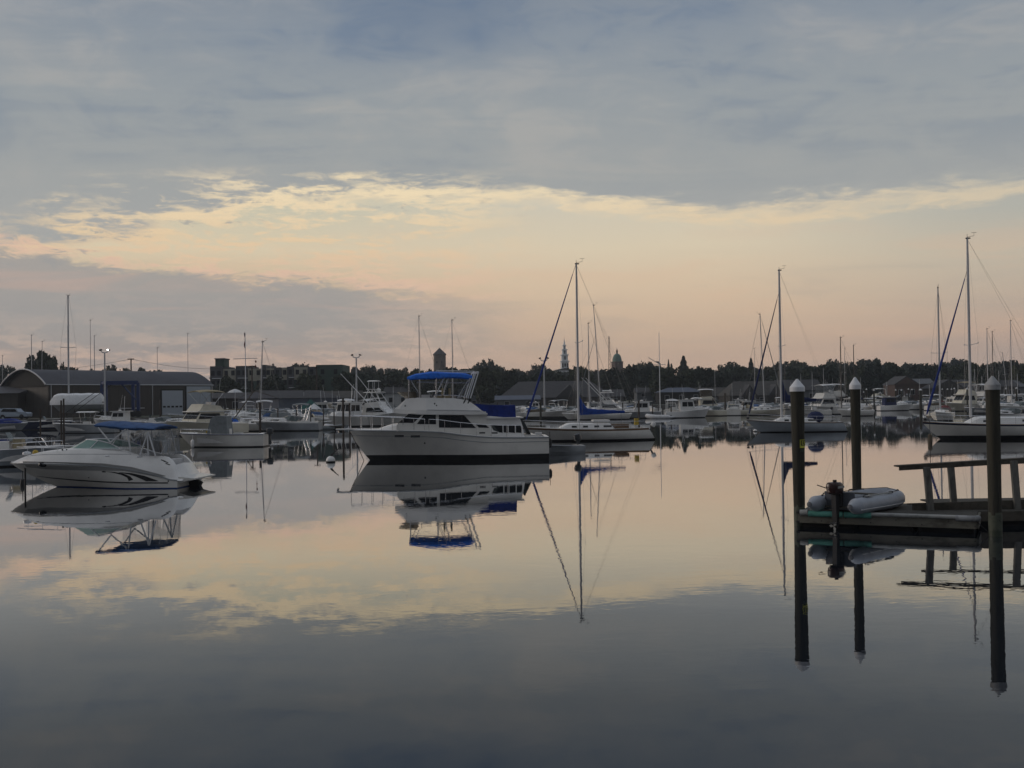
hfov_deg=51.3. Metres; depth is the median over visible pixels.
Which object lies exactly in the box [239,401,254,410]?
express cruiser
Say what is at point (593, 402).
lobster boat
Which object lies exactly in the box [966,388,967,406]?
marina piling
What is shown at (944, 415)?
sailboat
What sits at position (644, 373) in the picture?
broadleaf tree
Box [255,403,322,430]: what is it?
express cruiser
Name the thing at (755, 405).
express cruiser
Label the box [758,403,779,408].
express cruiser
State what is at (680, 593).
water
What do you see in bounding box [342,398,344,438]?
marina piling
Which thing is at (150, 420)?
fishing boat
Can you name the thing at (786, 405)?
express cruiser
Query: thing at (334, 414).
marina piling
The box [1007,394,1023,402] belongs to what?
lobster boat
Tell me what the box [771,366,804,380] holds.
broadleaf tree
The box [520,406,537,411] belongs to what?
express cruiser
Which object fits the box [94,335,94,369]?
sailboat
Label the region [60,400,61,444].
marina piling
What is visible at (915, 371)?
broadleaf tree
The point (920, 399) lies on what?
marina piling
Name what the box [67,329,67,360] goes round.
sailboat
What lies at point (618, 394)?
building
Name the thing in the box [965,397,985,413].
fishing boat
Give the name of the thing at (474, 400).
house
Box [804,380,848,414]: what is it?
flybridge cruiser
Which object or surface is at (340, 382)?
broadleaf tree
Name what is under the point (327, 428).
inflatable dinghy
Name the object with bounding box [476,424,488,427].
vent window
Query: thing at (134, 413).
travel lift
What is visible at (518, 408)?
express cruiser
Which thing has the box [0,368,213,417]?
arched boat shed
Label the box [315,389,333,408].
lobster boat
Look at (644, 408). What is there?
lobster boat
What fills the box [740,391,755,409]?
lobster boat
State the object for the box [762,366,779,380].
broadleaf tree
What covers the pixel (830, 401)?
side window
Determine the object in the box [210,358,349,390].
apartment block
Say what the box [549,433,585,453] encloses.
inflatable dinghy
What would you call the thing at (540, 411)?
marina piling
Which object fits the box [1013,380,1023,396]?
house
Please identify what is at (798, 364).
broadleaf tree
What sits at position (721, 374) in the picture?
broadleaf tree
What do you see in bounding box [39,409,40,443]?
marina piling
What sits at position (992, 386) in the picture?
dock piling
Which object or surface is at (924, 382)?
house
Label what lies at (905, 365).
broadleaf tree
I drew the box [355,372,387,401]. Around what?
broadleaf tree
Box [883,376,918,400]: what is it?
house
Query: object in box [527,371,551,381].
broadleaf tree
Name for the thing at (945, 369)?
broadleaf tree
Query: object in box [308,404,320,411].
canopy tent
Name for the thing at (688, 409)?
lobster boat
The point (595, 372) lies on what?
broadleaf tree
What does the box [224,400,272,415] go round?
express cruiser
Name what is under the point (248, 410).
express cruiser
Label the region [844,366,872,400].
broadleaf tree
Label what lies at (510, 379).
broadleaf tree
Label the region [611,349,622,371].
domed clock tower
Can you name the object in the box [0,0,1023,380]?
sky
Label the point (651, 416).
inflatable dinghy
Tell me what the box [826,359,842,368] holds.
broadleaf tree
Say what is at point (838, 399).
flybridge cruiser
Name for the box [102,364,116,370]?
broadleaf tree
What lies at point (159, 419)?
express cruiser
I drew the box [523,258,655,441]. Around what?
sailboat
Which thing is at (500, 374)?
broadleaf tree
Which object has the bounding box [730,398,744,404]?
lobster boat
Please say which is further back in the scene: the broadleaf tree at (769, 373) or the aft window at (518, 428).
the broadleaf tree at (769, 373)
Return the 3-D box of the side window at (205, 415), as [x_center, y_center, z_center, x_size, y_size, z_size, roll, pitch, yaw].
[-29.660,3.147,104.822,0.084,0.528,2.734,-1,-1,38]
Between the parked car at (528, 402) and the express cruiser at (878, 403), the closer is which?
the express cruiser at (878, 403)
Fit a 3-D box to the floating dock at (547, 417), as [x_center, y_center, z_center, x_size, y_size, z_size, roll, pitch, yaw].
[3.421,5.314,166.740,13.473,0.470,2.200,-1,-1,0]
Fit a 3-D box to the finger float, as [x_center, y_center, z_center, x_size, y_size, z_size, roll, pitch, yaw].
[9.198,3.170,25.479,4.180,0.492,2.840,-1,-1,26]
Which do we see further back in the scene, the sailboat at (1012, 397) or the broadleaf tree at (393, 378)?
the broadleaf tree at (393, 378)
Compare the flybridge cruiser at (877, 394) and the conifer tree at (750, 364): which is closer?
the flybridge cruiser at (877, 394)
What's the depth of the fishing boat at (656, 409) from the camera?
232.90 m
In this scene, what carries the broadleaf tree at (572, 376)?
on the ground
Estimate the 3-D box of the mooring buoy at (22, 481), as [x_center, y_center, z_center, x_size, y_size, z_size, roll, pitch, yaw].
[-19.328,3.741,42.135,0.192,0.765,0.192,-1,-1,0]
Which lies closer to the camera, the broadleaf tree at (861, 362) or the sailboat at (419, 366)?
the sailboat at (419, 366)
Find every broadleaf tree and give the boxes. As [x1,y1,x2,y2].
[0,365,12,375]
[24,355,36,368]
[28,350,57,369]
[52,355,64,369]
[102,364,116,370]
[212,375,244,392]
[256,374,287,389]
[294,372,324,390]
[295,362,308,366]
[331,371,364,393]
[351,367,362,373]
[352,373,382,403]
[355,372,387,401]
[360,365,376,373]
[375,368,389,380]
[378,371,407,401]
[384,368,400,374]
[399,367,408,374]
[402,370,434,397]
[422,369,435,386]
[429,367,462,398]
[455,368,472,380]
[461,367,499,403]
[473,358,494,370]
[493,369,505,395]
[498,368,529,395]
[516,369,524,377]
[527,364,547,378]
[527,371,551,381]
[549,370,562,380]
[558,366,596,383]
[589,369,600,380]
[596,367,633,399]
[616,364,639,402]
[634,366,657,387]
[636,361,652,374]
[647,365,686,399]
[680,367,690,385]
[684,366,722,387]
[702,367,725,386]
[716,364,726,375]
[722,366,755,386]
[724,361,740,368]
[744,367,762,380]
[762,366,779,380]
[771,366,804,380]
[775,361,788,375]
[787,360,807,374]
[801,366,828,392]
[814,363,846,392]
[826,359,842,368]
[836,366,861,395]
[838,361,855,369]
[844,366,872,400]
[854,359,883,370]
[860,362,893,393]
[885,362,906,376]
[900,362,912,372]
[905,363,934,380]
[924,363,949,379]
[938,365,971,380]
[943,358,963,372]
[952,360,978,378]
[967,363,1000,390]
[994,360,1021,379]
[1006,364,1023,382]
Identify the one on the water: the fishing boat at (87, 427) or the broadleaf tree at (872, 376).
the fishing boat at (87, 427)
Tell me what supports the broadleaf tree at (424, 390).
on the ground
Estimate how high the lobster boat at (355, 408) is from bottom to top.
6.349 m
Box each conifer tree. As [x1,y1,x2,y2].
[677,356,688,373]
[748,358,753,368]
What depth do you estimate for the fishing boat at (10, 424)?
135.85 m
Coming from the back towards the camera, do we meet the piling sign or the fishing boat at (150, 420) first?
the fishing boat at (150, 420)
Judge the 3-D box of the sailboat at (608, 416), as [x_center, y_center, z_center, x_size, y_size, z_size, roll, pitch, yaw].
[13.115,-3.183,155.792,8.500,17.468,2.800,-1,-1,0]
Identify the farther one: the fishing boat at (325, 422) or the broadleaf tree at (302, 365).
the broadleaf tree at (302, 365)
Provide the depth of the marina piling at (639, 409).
157.24 m
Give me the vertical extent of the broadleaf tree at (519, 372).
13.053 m
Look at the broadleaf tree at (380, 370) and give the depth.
470.18 m
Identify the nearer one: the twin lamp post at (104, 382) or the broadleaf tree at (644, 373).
the twin lamp post at (104, 382)
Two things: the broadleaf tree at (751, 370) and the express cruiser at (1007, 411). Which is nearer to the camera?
the express cruiser at (1007, 411)
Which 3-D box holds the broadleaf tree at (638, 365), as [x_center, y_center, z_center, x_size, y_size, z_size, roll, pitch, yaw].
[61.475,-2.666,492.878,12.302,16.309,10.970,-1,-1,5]
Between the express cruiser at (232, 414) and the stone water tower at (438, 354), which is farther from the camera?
the stone water tower at (438, 354)
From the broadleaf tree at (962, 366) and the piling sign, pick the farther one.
the broadleaf tree at (962, 366)
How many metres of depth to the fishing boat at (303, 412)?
136.63 m
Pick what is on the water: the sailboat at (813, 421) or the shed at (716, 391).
the sailboat at (813, 421)
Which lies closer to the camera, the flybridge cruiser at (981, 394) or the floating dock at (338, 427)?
the floating dock at (338, 427)
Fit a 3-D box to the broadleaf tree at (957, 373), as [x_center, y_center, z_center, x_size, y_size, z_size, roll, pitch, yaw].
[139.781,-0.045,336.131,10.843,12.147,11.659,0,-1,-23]
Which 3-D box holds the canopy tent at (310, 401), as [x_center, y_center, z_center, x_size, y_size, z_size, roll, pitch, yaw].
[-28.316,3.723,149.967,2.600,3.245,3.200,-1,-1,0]
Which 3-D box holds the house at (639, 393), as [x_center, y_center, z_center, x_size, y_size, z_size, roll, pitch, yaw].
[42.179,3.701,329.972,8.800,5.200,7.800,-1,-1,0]
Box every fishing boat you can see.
[0,417,27,430]
[0,432,62,466]
[22,416,72,429]
[52,411,121,432]
[134,414,155,422]
[180,415,272,447]
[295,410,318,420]
[301,411,330,423]
[301,414,331,425]
[341,374,407,425]
[581,377,633,410]
[650,404,661,411]
[804,400,832,414]
[861,398,876,409]
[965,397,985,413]
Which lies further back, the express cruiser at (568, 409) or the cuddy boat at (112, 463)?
the express cruiser at (568, 409)
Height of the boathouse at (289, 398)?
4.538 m
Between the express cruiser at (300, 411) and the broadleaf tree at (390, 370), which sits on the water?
the express cruiser at (300, 411)
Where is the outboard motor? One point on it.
(834, 488)
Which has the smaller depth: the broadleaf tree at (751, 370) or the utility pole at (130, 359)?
the utility pole at (130, 359)
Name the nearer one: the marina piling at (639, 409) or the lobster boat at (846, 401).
the marina piling at (639, 409)
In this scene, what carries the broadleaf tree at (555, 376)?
on the ground
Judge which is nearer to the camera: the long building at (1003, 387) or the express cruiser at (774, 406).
the express cruiser at (774, 406)
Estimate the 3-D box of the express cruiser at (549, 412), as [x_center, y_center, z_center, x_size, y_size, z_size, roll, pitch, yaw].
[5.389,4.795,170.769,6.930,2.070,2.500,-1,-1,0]
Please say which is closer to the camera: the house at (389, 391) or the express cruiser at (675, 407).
the express cruiser at (675, 407)
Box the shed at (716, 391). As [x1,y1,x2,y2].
[693,387,725,402]
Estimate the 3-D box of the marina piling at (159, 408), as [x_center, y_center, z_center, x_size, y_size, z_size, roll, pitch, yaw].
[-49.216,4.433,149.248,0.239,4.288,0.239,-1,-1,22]
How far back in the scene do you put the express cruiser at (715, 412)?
171.48 m
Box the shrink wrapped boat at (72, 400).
[50,295,103,417]
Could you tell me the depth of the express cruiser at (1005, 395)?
180.74 m
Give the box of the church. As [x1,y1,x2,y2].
[553,340,570,372]
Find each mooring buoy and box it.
[20,471,23,484]
[326,449,337,462]
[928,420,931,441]
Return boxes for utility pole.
[127,358,133,370]
[248,366,254,391]
[313,367,319,389]
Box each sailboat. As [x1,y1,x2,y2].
[31,333,33,368]
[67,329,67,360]
[90,318,92,369]
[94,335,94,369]
[231,338,287,430]
[396,315,441,405]
[431,317,480,401]
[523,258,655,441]
[562,322,619,419]
[574,303,631,419]
[741,313,785,415]
[746,268,847,432]
[746,350,765,400]
[838,337,874,415]
[838,348,851,390]
[839,344,866,406]
[923,232,1023,438]
[930,284,954,421]
[972,331,1007,397]
[979,334,1013,399]
[997,318,1023,402]
[998,352,1008,389]
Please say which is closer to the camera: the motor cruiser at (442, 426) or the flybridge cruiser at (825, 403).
the motor cruiser at (442, 426)
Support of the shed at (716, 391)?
on the ground
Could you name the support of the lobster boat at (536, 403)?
on the water
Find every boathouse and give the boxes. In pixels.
[236,390,342,409]
[717,381,789,403]
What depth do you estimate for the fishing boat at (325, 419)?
133.63 m
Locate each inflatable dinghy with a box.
[322,424,341,429]
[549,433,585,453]
[645,414,674,418]
[807,487,904,513]
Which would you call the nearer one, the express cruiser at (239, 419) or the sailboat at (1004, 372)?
the express cruiser at (239, 419)
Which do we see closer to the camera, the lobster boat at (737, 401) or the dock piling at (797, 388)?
the dock piling at (797, 388)
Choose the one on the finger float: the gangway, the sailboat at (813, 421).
the gangway
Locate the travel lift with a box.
[58,381,141,417]
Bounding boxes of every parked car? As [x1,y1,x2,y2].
[0,408,32,418]
[526,400,543,405]
[896,395,913,400]
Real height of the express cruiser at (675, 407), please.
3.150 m
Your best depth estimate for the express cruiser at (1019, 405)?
154.46 m
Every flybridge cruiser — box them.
[166,387,248,435]
[697,382,728,405]
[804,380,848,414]
[828,384,844,404]
[864,384,884,401]
[946,379,977,410]
[974,384,984,403]
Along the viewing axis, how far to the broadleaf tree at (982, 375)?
318.17 m
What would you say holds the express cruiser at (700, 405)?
on the water
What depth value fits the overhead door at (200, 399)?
193.09 m
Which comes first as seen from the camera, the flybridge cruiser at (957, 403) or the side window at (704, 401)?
the flybridge cruiser at (957, 403)
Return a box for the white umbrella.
[227,389,241,412]
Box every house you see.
[383,387,410,406]
[457,388,479,403]
[482,385,496,404]
[633,388,655,403]
[774,379,822,397]
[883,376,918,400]
[913,379,932,397]
[920,380,963,399]
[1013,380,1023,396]
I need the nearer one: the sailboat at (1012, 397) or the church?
the sailboat at (1012, 397)
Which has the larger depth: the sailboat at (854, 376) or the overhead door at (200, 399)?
the sailboat at (854, 376)
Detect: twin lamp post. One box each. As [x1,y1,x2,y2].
[99,349,109,415]
[351,354,360,401]
[539,357,548,406]
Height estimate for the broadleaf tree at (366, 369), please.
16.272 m
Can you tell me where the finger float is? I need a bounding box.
[798,503,987,532]
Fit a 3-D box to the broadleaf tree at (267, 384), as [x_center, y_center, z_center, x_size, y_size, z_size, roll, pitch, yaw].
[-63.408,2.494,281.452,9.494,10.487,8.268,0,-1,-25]
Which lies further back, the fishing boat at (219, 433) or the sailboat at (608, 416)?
the sailboat at (608, 416)
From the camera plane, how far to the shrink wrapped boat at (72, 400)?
162.17 m
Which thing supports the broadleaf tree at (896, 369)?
on the ground
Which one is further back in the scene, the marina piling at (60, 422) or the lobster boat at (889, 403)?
the lobster boat at (889, 403)
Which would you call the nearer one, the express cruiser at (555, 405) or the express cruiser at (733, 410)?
the express cruiser at (733, 410)
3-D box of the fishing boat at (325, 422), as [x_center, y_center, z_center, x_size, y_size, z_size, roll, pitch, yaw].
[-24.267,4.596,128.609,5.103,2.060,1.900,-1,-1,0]
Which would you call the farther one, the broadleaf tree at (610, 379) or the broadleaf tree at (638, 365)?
the broadleaf tree at (638, 365)
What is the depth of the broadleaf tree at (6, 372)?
353.06 m
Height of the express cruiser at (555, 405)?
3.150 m
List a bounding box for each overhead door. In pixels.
[160,389,183,414]
[185,386,211,414]
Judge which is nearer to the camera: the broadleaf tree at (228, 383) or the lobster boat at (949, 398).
the lobster boat at (949, 398)
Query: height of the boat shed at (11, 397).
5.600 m
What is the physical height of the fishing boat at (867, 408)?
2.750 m
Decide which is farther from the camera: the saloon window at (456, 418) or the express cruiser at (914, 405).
the express cruiser at (914, 405)
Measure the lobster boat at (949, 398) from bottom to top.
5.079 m
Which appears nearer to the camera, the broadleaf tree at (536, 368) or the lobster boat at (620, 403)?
the lobster boat at (620, 403)
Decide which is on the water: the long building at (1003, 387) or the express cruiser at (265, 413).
the express cruiser at (265, 413)
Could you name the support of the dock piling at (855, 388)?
in the water
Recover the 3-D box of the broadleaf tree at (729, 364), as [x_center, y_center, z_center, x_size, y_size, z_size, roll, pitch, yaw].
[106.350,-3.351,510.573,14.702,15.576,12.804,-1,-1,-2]
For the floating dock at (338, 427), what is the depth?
120.52 m
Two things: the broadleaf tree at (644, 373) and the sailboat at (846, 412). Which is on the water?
the sailboat at (846, 412)
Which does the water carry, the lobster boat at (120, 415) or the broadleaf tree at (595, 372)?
the lobster boat at (120, 415)
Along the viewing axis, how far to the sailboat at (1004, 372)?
234.93 m
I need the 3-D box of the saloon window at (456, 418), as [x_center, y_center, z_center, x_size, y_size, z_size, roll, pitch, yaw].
[-2.838,1.944,55.457,1.920,0.707,0.093,-1,-1,-5]
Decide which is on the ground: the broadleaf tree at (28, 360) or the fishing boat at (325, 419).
the broadleaf tree at (28, 360)
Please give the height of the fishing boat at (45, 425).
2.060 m
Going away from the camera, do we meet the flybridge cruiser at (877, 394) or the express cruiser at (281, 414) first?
the express cruiser at (281, 414)
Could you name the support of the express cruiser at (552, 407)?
on the water
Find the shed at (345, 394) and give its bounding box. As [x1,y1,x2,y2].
[325,391,365,404]
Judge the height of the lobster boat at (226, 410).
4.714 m
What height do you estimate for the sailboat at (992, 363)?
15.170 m
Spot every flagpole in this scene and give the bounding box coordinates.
[236,333,256,411]
[648,348,665,410]
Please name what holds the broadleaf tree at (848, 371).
on the ground
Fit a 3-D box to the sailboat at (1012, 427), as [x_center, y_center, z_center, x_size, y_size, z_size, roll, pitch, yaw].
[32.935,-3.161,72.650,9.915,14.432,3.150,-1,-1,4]
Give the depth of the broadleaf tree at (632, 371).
351.87 m
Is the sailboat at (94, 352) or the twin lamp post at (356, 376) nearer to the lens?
the twin lamp post at (356, 376)
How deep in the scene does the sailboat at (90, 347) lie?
222.10 m
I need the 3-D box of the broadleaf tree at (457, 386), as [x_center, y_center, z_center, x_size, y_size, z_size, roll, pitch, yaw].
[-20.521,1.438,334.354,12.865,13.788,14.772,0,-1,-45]
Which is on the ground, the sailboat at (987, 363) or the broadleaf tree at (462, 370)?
the broadleaf tree at (462, 370)
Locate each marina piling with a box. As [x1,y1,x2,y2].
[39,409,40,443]
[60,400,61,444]
[63,399,64,446]
[159,400,160,416]
[259,402,260,432]
[333,407,334,424]
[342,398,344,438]
[540,402,541,420]
[638,401,639,418]
[724,393,725,409]
[873,389,874,412]
[919,389,921,410]
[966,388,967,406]
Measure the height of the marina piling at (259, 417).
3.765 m
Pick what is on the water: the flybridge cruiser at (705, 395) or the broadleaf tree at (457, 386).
the flybridge cruiser at (705, 395)
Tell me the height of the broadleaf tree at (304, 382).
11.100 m
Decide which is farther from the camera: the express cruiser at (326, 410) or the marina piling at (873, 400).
the marina piling at (873, 400)
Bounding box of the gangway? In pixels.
[894,457,1023,510]
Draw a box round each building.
[212,392,250,408]
[494,395,540,406]
[606,389,624,401]
[955,380,1018,394]
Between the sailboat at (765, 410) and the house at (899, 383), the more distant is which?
the house at (899, 383)
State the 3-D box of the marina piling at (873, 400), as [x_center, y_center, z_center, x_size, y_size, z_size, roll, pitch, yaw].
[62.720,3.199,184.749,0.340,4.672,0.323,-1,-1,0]
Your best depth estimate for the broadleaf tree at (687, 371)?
328.67 m
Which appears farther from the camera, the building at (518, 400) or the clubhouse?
the clubhouse
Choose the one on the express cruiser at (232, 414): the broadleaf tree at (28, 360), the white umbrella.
the white umbrella
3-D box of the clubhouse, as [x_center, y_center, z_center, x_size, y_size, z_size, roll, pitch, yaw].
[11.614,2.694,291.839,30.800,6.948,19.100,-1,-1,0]
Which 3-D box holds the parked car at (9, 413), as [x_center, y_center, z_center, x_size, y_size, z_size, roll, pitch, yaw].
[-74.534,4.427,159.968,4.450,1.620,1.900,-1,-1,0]
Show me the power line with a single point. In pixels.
(155, 363)
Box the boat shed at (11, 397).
[0,386,27,417]
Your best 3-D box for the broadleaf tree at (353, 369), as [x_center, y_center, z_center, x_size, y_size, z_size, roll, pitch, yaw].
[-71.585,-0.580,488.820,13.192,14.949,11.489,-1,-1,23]
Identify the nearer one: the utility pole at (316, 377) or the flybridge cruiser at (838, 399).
the flybridge cruiser at (838, 399)
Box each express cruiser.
[148,417,180,428]
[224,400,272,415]
[224,409,257,414]
[229,410,275,419]
[232,416,257,422]
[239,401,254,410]
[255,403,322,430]
[269,410,290,417]
[276,409,325,417]
[291,409,335,416]
[515,405,527,411]
[515,408,526,416]
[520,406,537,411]
[524,407,566,416]
[538,406,562,408]
[548,400,565,407]
[557,399,595,415]
[664,399,678,411]
[690,397,723,409]
[704,406,726,415]
[726,402,741,415]
[753,403,761,407]
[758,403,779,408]
[783,403,790,409]
[869,396,882,409]
[907,401,928,409]
[924,394,946,410]
[979,394,1015,407]
[1000,402,1023,413]
[1000,408,1023,415]
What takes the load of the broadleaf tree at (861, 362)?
on the ground
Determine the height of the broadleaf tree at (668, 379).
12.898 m
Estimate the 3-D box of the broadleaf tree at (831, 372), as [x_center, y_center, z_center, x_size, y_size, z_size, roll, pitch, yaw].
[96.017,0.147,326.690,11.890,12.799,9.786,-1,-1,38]
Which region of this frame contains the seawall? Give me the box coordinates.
[19,401,923,423]
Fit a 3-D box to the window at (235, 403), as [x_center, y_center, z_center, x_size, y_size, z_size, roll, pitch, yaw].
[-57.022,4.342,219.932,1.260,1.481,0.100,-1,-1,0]
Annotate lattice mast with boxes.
[608,336,610,368]
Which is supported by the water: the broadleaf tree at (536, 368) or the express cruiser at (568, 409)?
the express cruiser at (568, 409)
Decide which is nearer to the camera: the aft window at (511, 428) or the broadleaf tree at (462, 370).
the aft window at (511, 428)
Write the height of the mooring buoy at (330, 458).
0.865 m
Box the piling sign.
[800,440,804,447]
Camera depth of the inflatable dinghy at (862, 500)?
24.85 m
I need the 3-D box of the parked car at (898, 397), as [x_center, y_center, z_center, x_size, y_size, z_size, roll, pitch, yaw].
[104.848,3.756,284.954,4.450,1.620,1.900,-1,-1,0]
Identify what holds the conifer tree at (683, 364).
on the ground
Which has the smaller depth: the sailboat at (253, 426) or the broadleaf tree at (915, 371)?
the sailboat at (253, 426)
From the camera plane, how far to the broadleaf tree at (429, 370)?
339.67 m
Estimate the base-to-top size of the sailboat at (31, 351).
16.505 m
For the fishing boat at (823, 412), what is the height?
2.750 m
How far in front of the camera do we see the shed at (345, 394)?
237.86 m
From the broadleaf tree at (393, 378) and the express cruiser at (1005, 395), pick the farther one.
the broadleaf tree at (393, 378)
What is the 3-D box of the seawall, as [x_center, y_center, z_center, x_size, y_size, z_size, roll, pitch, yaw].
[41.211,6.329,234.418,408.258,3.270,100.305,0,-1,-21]
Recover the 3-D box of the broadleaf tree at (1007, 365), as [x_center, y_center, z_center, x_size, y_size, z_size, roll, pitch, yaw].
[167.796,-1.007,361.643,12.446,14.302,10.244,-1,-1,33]
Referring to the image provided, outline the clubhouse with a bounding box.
[501,381,613,405]
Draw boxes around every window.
[199,413,220,418]
[232,401,237,408]
[400,414,420,422]
[417,415,435,423]
[439,415,475,427]
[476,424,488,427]
[494,425,502,432]
[509,426,514,432]
[516,426,520,432]
[702,400,715,403]
[822,399,833,403]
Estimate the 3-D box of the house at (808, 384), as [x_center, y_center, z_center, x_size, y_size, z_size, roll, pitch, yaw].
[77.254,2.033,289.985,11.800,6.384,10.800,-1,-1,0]
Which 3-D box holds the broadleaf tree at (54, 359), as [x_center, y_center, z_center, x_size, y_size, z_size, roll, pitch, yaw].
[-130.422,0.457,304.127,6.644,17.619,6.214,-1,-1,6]
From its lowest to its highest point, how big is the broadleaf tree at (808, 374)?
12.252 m
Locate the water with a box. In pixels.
[0,409,1023,767]
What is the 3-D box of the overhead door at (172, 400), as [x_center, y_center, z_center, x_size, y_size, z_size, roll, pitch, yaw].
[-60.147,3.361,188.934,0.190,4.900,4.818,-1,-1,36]
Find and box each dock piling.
[789,379,804,525]
[849,377,861,490]
[984,376,1002,536]
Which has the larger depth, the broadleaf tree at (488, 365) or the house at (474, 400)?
the broadleaf tree at (488, 365)
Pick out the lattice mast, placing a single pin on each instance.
(609, 351)
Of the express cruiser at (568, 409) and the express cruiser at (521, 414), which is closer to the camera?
the express cruiser at (568, 409)
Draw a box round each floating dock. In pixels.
[330,425,345,429]
[519,416,566,418]
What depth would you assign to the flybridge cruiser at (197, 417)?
104.50 m
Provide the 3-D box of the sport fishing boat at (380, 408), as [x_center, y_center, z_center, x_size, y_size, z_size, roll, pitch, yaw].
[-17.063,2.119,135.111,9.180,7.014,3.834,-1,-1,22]
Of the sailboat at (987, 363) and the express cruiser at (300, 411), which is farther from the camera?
the sailboat at (987, 363)
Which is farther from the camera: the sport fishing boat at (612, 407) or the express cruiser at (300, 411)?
the sport fishing boat at (612, 407)
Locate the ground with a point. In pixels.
(627, 402)
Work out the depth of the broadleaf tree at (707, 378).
310.85 m
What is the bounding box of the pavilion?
[654,387,699,403]
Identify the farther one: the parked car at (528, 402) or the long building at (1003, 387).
the long building at (1003, 387)
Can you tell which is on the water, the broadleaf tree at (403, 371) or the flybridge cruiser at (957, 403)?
the flybridge cruiser at (957, 403)
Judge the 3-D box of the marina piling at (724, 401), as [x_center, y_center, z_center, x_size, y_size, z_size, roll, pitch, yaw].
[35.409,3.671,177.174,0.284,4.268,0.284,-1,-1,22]
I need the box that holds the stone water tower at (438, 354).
[433,348,445,371]
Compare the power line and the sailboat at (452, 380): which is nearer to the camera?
the sailboat at (452, 380)
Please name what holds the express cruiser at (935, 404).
on the water
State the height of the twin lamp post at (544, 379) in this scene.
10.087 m
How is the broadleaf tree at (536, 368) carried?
on the ground
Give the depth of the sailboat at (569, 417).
156.84 m
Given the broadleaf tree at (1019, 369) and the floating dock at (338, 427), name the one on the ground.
the broadleaf tree at (1019, 369)
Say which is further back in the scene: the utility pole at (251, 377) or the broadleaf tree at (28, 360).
the broadleaf tree at (28, 360)
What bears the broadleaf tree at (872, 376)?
on the ground
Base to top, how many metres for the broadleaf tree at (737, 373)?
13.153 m
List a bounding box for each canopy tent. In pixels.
[300,399,321,409]
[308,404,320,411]
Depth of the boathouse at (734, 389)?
278.38 m
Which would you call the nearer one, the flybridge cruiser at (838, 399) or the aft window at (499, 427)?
the aft window at (499, 427)
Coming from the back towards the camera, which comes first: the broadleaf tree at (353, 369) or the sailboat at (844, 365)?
the broadleaf tree at (353, 369)
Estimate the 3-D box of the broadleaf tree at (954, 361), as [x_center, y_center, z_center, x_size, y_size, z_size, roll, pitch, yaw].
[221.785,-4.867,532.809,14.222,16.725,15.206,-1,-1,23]
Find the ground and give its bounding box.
[0,396,869,418]
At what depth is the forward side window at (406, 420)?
55.25 m
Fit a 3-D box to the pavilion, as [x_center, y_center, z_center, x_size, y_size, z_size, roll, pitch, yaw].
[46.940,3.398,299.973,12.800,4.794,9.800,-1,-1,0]
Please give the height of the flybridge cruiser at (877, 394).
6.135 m
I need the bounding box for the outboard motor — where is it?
[817,480,843,529]
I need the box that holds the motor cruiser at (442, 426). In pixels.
[336,370,551,460]
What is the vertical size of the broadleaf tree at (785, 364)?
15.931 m
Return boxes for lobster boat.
[94,395,148,423]
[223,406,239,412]
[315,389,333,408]
[328,383,368,426]
[532,400,546,406]
[585,394,598,408]
[616,401,626,407]
[620,388,660,417]
[664,388,708,417]
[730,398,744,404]
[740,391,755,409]
[842,397,849,406]
[876,389,911,410]
[944,390,954,409]
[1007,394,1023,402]
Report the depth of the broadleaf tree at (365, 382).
311.13 m
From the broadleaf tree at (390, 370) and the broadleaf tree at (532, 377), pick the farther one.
the broadleaf tree at (390, 370)
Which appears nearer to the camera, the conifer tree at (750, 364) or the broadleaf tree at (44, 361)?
the broadleaf tree at (44, 361)
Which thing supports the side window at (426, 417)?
in the motor cruiser at (442, 426)
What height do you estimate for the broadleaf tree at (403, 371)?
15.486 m
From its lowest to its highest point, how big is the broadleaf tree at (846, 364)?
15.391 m
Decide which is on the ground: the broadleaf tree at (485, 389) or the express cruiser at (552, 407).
the broadleaf tree at (485, 389)
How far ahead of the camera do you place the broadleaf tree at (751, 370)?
360.45 m
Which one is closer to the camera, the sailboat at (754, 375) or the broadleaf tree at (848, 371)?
the sailboat at (754, 375)
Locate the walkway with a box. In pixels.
[920,498,1023,525]
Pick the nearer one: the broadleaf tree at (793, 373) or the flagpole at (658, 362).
the flagpole at (658, 362)
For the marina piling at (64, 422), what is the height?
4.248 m
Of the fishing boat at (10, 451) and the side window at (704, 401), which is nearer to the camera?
the fishing boat at (10, 451)
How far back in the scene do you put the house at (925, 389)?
295.98 m
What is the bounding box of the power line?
[58,360,250,369]
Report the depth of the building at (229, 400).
219.99 m
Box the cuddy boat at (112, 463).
[11,421,214,488]
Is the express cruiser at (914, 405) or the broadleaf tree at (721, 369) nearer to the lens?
the express cruiser at (914, 405)

